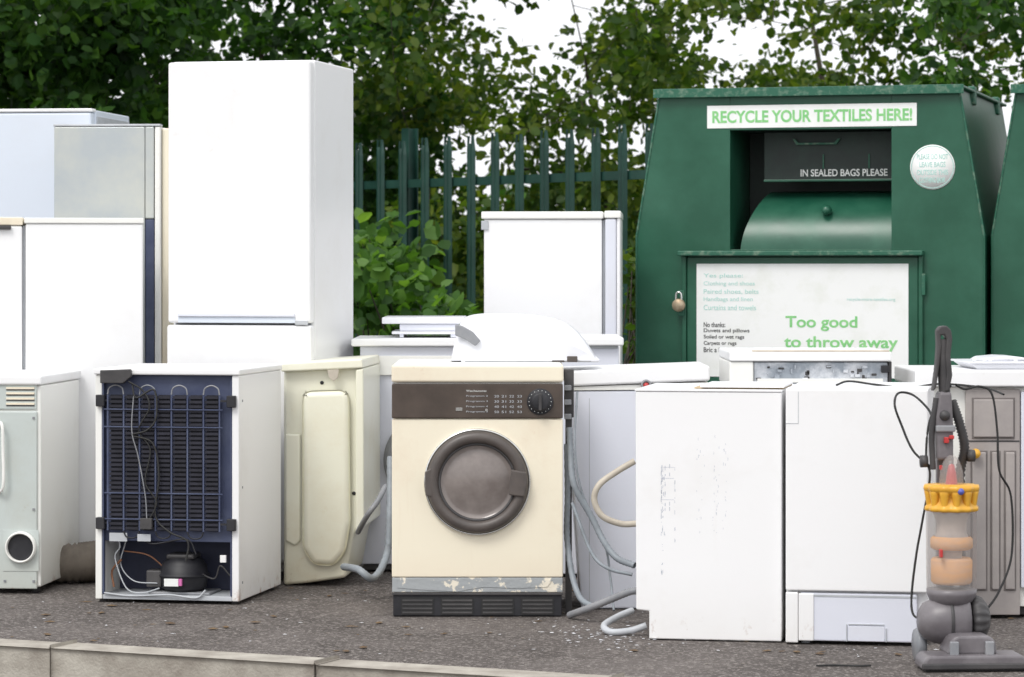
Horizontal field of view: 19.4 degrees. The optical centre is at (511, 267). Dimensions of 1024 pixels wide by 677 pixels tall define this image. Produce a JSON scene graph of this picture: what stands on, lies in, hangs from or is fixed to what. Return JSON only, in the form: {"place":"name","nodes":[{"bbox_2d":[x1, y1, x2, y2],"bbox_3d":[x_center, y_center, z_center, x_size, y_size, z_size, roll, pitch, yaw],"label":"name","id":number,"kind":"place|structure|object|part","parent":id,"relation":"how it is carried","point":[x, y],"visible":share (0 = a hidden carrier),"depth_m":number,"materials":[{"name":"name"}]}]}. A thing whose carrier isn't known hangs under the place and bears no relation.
{"place":"outdoors","nodes":[
{"label":"outdoors","id":0,"kind":"place"},
{"bbox_2d":[353,241,482,355],"bbox_3d":[-0.560,0.517,15.196,1.040,1.310,1.600,0,0,0],"label":"shrub","id":1,"kind":"object","parent":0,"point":[379,292],"visible":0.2,"depth_m":14.94,"materials":[{"name":"green plant"}]},
{"bbox_2d":[0,564,1023,676],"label":"pavement","id":2,"kind":"structure","parent":0,"point":[337,612],"depth_m":9.47,"materials":[{"name":"grey asphalt"}]},
{"bbox_2d":[0,369,80,592],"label":"tumble dryer","id":3,"kind":"object","parent":2,"relation":"on","point":[39,469],"visible":0.97,"depth_m":10.71,"materials":[{"name":"white metal"}]},
{"bbox_2d":[0,108,128,217],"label":"refrigerator","id":4,"kind":"object","parent":2,"relation":"on","point":[26,163],"visible":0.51,"depth_m":12.64,"materials":[{"name":"white metal"}]},
{"bbox_3d":[-2.061,0.071,12.671,0.595,1.449,0.060,0,0,8],"label":"door","id":5,"kind":"part","parent":4,"relation":"part of","materials":[{"name":"white metal"}]},
{"bbox_2d":[0,217,143,541],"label":"refrigerator","id":6,"kind":"object","parent":2,"relation":"on","point":[71,293],"visible":0.52,"depth_m":11.32,"materials":[{"name":"white metal"}]},
{"bbox_3d":[-1.937,0.508,11.564,0.117,1.333,0.564,0,0,-7],"label":"door","id":7,"kind":"part","parent":6,"relation":"part of","materials":[{"name":"white metal"}]},
{"bbox_2d":[51,541,95,582],"bbox_3d":[-1.581,1.088,11.123,0.409,0.155,0.209,0,0,-41],"label":"vent hose","id":8,"kind":"object","parent":2,"relation":"on","point":[77,562],"visible":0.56,"depth_m":11.02,"materials":[{"name":"metal"}]},
{"bbox_2d":[53,124,173,362],"bbox_3d":[-1.598,0.328,12.355,0.466,1.812,0.608,0,0,3],"label":"silver refrigerator","id":9,"kind":"object","parent":2,"relation":"on","point":[111,170],"visible":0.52,"depth_m":12.06,"materials":[{"name":"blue metal"}]},
{"bbox_3d":[-1.658,0.320,12.085,0.368,1.775,0.054,0,0,3],"label":"door panel","id":10,"kind":"part","parent":9,"relation":"part of","materials":[{"name":"silver metal"}]},
{"bbox_2d":[94,363,281,603],"bbox_3d":[-1.148,0.758,10.664,0.525,0.814,0.605,0,0,10],"label":"undercounter fridge","id":11,"kind":"object","parent":2,"relation":"on","point":[188,481],"visible":1,"depth_m":10.42,"materials":[{"name":"white metal"}]},
{"bbox_2d":[167,60,352,579],"bbox_3d":[-0.955,0.196,11.447,0.560,1.940,0.612,0,0,12],"label":"fridge freezer","id":12,"kind":"object","parent":2,"relation":"on","point":[260,212],"visible":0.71,"depth_m":11.17,"materials":[{"name":"white metal"}]},
{"bbox_3d":[-1.013,0.655,11.186,0.560,0.881,0.057,0,0,13],"label":"lower door","id":13,"kind":"part","parent":12,"relation":"part of","materials":[{"name":"white metal"}]},
{"bbox_3d":[-1.012,-0.281,11.187,0.554,0.974,0.055,0,0,12],"label":"upper door","id":14,"kind":"part","parent":12,"relation":"part of","materials":[{"name":"white metal"}]},
{"bbox_2d":[281,355,379,584],"bbox_3d":[-0.673,0.748,11.210,0.306,0.830,0.558,0,0,4],"label":"tumble dryer","id":15,"kind":"object","parent":2,"relation":"on","point":[331,449],"visible":0.95,"depth_m":10.96,"materials":[{"name":"beige metal"}]},
{"bbox_2d":[355,484,386,534],"bbox_3d":[-0.501,0.879,10.843,0.102,0.191,0.240,0,0,-11],"label":"inlet hose","id":16,"kind":"object","parent":15,"relation":"on","point":[369,512],"visible":1,"depth_m":10.76,"materials":[{"name":"grey plastic"}]},
{"bbox_2d":[351,335,455,569],"bbox_3d":[-0.367,0.715,11.730,0.494,0.886,0.580,0,0,0],"label":"washing machine","id":17,"kind":"object","parent":2,"relation":"on","point":[390,350],"visible":0.23,"depth_m":11.47,"materials":[{"name":"white metal"}]},
{"bbox_2d":[382,316,465,336],"bbox_3d":[-0.343,0.231,11.815,0.322,0.078,0.410,0,0,0],"label":"appliance worktop","id":18,"kind":"object","parent":17,"relation":"on","point":[427,324],"visible":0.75,"depth_m":11.61,"materials":[{"name":"white plastic"}]},
{"bbox_2d":[391,359,563,615],"bbox_3d":[-0.115,0.743,10.258,0.574,0.844,0.604,0,0,0],"label":"washing machine","id":19,"kind":"object","parent":2,"relation":"on","point":[477,488],"visible":1,"depth_m":10.00,"materials":[{"name":"beige metal"}]},
{"bbox_2d":[340,456,391,581],"bbox_3d":[-0.517,0.889,10.638,0.191,0.424,0.346,0,0,0],"label":"drain hose","id":20,"kind":"object","parent":19,"relation":"attached to","point":[369,577],"visible":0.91,"depth_m":10.66,"materials":[{"name":"grey plastic"}]},
{"bbox_2d":[451,313,599,361],"bbox_3d":[0.044,0.240,10.365,0.508,0.164,0.350,0,0,0],"label":"plastic hood","id":21,"kind":"object","parent":19,"relation":"on","point":[498,337],"visible":1,"depth_m":10.22,"materials":[{"name":"white plastic"}]},
{"bbox_2d":[564,369,573,613],"bbox_3d":[0.192,0.754,10.075,0.033,0.824,0.070,0,0,0],"label":"hose bracket","id":22,"kind":"object","parent":19,"relation":"attached to","point":[568,395],"visible":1,"depth_m":10.08,"materials":[{"name":"plastic"}]},
{"bbox_2d":[573,391,614,610],"bbox_3d":[0.287,0.775,9.987,0.192,0.720,0.085,0,0,37],"label":"power cable","id":23,"kind":"object","parent":22,"relation":"attached to","point":[582,493],"visible":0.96,"depth_m":10.00,"materials":[{"name":"grey plastic"}]},
{"bbox_2d":[564,444,590,605],"bbox_3d":[0.216,0.859,9.978,0.031,0.535,0.186,0,0,-26],"label":"drain hose","id":24,"kind":"object","parent":19,"relation":"attached to","point":[572,576],"visible":1,"depth_m":10.04,"materials":[{"name":"grey plastic"}]},
{"bbox_2d":[566,427,635,567],"bbox_3d":[0.289,0.764,9.967,0.273,0.459,0.055,0,0,33],"label":"drain hose","id":25,"kind":"object","parent":19,"relation":"attached to","point":[613,554],"visible":1,"depth_m":9.99,"materials":[{"name":"grey plastic"}]},
{"bbox_2d":[591,459,635,526],"bbox_3d":[0.338,0.747,9.946,0.151,0.230,0.026,0,0,-5],"label":"drain hose","id":26,"kind":"object","parent":25,"relation":"attached to","point":[601,482],"visible":0.99,"depth_m":9.94,"materials":[{"name":"beige plastic"}]},
{"bbox_2d":[570,502,632,575],"bbox_3d":[0.292,0.901,9.942,0.228,0.238,0.032,0,0,27],"label":"inlet hose","id":27,"kind":"object","parent":19,"relation":"attached to","point":[598,562],"visible":1,"depth_m":9.95,"materials":[{"name":"grey plastic"}]},
{"bbox_2d":[42,598,938,656],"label":"litter","id":28,"kind":"object","parent":2,"relation":"on","point":[487,623],"visible":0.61,"depth_m":9.53,"materials":[{"name":"white paper"}]},
{"bbox_2d":[10,590,1013,654],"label":"dead leaves","id":29,"kind":"object","parent":2,"relation":"on","point":[352,626],"visible":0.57,"depth_m":9.69,"materials":[{"name":"brown plant"}]},
{"bbox_2d":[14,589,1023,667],"bbox_3d":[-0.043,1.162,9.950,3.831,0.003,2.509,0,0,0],"label":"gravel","id":30,"kind":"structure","parent":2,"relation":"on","point":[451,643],"depth_m":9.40,"materials":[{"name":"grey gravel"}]},
{"bbox_2d":[481,211,622,363],"bbox_3d":[0.174,0.469,12.489,0.570,1.401,0.570,0,0,3],"label":"refrigerator","id":31,"kind":"object","parent":2,"relation":"on","point":[565,267],"visible":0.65,"depth_m":12.21,"materials":[{"name":"white metal"}]},
{"bbox_3d":[0.416,0.478,12.477,0.047,1.356,0.559,0,0,3],"label":"door","id":32,"kind":"part","parent":31,"relation":"part of","materials":[{"name":"white metal"}]},
{"bbox_2d":[561,334,623,573],"bbox_3d":[0.154,0.714,11.530,0.529,0.903,0.580,0,0,0],"label":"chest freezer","id":33,"kind":"object","parent":2,"relation":"on","point":[604,348],"visible":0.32,"depth_m":11.27,"materials":[{"name":"white metal"}]},
{"bbox_2d":[567,587,635,617],"bbox_3d":[0.289,1.101,9.834,0.311,0.126,0.057,0,0,43],"label":"drain hose","id":34,"kind":"object","parent":2,"relation":"on","point":[627,592],"visible":0.91,"depth_m":9.81,"materials":[{"name":"grey plastic"}]},
{"bbox_2d":[550,625,655,647],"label":"litter","id":35,"kind":"object","parent":2,"relation":"on","point":[597,633],"visible":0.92,"depth_m":9.43,"materials":[{"name":"white plastic"}]},
{"bbox_2d":[601,607,647,635],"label":"inlet hose","id":36,"kind":"object","parent":2,"relation":"on","point":[605,624],"visible":1,"depth_m":9.50,"materials":[{"name":"grey plastic"}]},
{"bbox_2d":[563,362,709,607],"bbox_3d":[0.426,0.749,10.436,0.497,0.828,0.488,0,0,0],"label":"washing machine","id":37,"kind":"object","parent":2,"relation":"on","point":[606,428],"visible":0.45,"depth_m":10.22,"materials":[{"name":"white metal"}]},
{"bbox_2d":[635,381,793,640],"bbox_3d":[0.657,0.765,9.599,0.464,0.793,0.513,0,0,10],"label":"undercounter fridge","id":38,"kind":"object","parent":2,"relation":"on","point":[711,510],"visible":0.98,"depth_m":9.35,"materials":[{"name":"white metal"}]},
{"bbox_2d":[719,347,891,383],"bbox_3d":[1.002,0.703,10.306,0.545,0.849,0.528,0,0,0],"label":"washing machine","id":39,"kind":"object","parent":2,"relation":"on","point":[795,365],"visible":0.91,"depth_m":10.07,"materials":[{"name":"white metal"}]},
{"bbox_2d":[635,84,1006,381],"bbox_3d":[1.457,0.193,13.404,1.507,1.945,1.584,0,0,16],"label":"textile recycling bin","id":40,"kind":"object","parent":2,"relation":"on","point":[838,216],"visible":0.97,"depth_m":12.76,"materials":[{"name":"green metal"}]},
{"bbox_2d":[687,257,917,381],"bbox_3d":[1.227,0.510,12.704,0.992,1.111,0.015,0,0,16],"label":"door","id":41,"kind":"structure","parent":40,"relation":"in","point":[692,262],"depth_m":12.70,"materials":[{"name":"green paint"}]},
{"bbox_2d":[786,382,933,644],"bbox_3d":[1.109,0.769,9.508,0.437,0.792,0.551,0,0,10],"label":"dishwasher","id":42,"kind":"object","parent":2,"relation":"on","point":[857,476],"visible":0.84,"depth_m":9.24,"materials":[{"name":"white metal"}]},
{"bbox_3d":[1.064,0.687,9.252,0.437,0.624,0.029,0,0,10],"label":"door panel","id":43,"kind":"part","parent":42,"relation":"part of","materials":[{"name":"white metal"}]},
{"bbox_2d":[836,380,1004,394],"bbox_3d":[1.293,0.375,9.407,0.539,0.040,0.129,0,0,22],"label":"power cable","id":44,"kind":"object","parent":42,"relation":"on","point":[874,384],"visible":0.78,"depth_m":9.45,"materials":[{"name":"black rubber"}]},
{"bbox_2d":[893,326,1023,671],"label":"upright vacuum cleaner","id":45,"kind":"object","parent":2,"relation":"on","point":[953,621],"visible":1,"depth_m":8.78,"materials":[{"name":"grey plastic"}]},
{"bbox_2d":[895,365,1023,614],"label":"kitchen cabinet","id":46,"kind":"object","parent":2,"relation":"on","point":[989,527],"visible":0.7,"depth_m":9.95,"materials":[{"name":"grey wood"}]},
{"bbox_2d":[951,354,1023,368],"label":"plastic tray","id":47,"kind":"object","parent":46,"relation":"on","point":[992,361],"visible":0.93,"depth_m":10.03,"materials":[{"name":"white plastic"}]},
{"bbox_3d":[1.773,0.737,9.958,0.166,0.650,0.024,0,0,0],"label":"side door","id":48,"kind":"part","parent":46,"relation":"part of","materials":[{"name":"beige wood"}]},
{"bbox_2d":[991,84,1023,357],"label":"textile recycling bin","id":49,"kind":"object","parent":2,"relation":"on","point":[1007,285],"visible":0.67,"depth_m":12.54,"materials":[{"name":"green metal"}]},
{"bbox_2d":[35,0,1023,227],"label":"sky","id":50,"kind":"structure","parent":0,"point":[539,27],"materials":[{"name":"white"}]},
{"bbox_2d":[816,664,870,666],"bbox_3d":[0.969,1.162,8.753,0.161,0.006,0.018,0,0,2],"label":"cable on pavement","id":51,"kind":"object","parent":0,"point":[843,665],"visible":1,"depth_m":8.75,"materials":[{"name":"black rubber"}]},
{"label":"grass verge","id":52,"kind":"object","parent":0,"visible":0},
{"bbox_2d":[0,0,253,127],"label":"tree","id":53,"kind":"object","parent":52,"relation":"on","point":[64,54],"visible":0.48,"depth_m":16.88,"materials":[{"name":"green plant"}]},
{"bbox_2d":[114,0,479,270],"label":"tree","id":54,"kind":"object","parent":52,"relation":"on","point":[264,33],"visible":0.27,"depth_m":18.92,"materials":[{"name":"green plant"}]},
{"bbox_2d":[353,207,450,336],"bbox_3d":[-0.671,0.427,15.816,0.697,1.484,1.151,0,0,0],"label":"shrub","id":55,"kind":"object","parent":52,"relation":"on","point":[370,238],"visible":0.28,"depth_m":15.84,"materials":[{"name":"green plant"}]},
{"bbox_2d":[354,169,629,332],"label":"distant trees","id":56,"kind":"object","parent":52,"relation":"on","point":[507,189],"depth_m":32.20,"materials":[{"name":"green plant"}]},
{"bbox_2d":[353,162,637,363],"bbox_3d":[0.581,0.145,20.997,10.803,1.808,4.943,0,0,0],"label":"hedge","id":57,"kind":"object","parent":52,"relation":"on","point":[460,254],"visible":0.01,"depth_m":20.11,"materials":[{"name":"green plant"}]},
{"bbox_2d":[353,123,652,363],"bbox_3d":[-0.437,0.196,16.453,0.140,1.940,5.264,0,0,-37],"label":"palisade fence","id":58,"kind":"object","parent":52,"relation":"on","point":[408,183],"visible":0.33,"depth_m":16.05,"materials":[{"name":"green metal"}]},
{"bbox_2d":[333,0,749,334],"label":"tree","id":59,"kind":"object","parent":52,"relation":"on","point":[582,116],"visible":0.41,"depth_m":18.75,"materials":[{"name":"green plant"}]},
{"bbox_2d":[622,238,634,363],"bbox_3d":[0.598,0.491,14.231,0.470,1.353,0.757,0,0,0],"label":"shrub","id":60,"kind":"object","parent":52,"relation":"on","point":[627,306],"visible":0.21,"depth_m":14.34,"materials":[{"name":"green plant"}]},
{"bbox_2d":[571,0,1023,319],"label":"tree","id":61,"kind":"object","parent":52,"relation":"on","point":[856,18],"visible":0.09,"depth_m":19.36,"materials":[{"name":"green plant"}]},
{"bbox_2d":[862,0,1023,98],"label":"tree","id":62,"kind":"object","parent":52,"relation":"on","point":[1010,24],"visible":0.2,"depth_m":18.16,"materials":[{"name":"green plant"}]},
{"label":"road","id":63,"kind":"structure","parent":0,"visible":0},
{"bbox_2d":[0,639,627,676],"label":"kerb","id":64,"kind":"structure","parent":63,"relation":"on","point":[32,658],"depth_m":8.98,"materials":[{"name":"concrete"}]}
]}

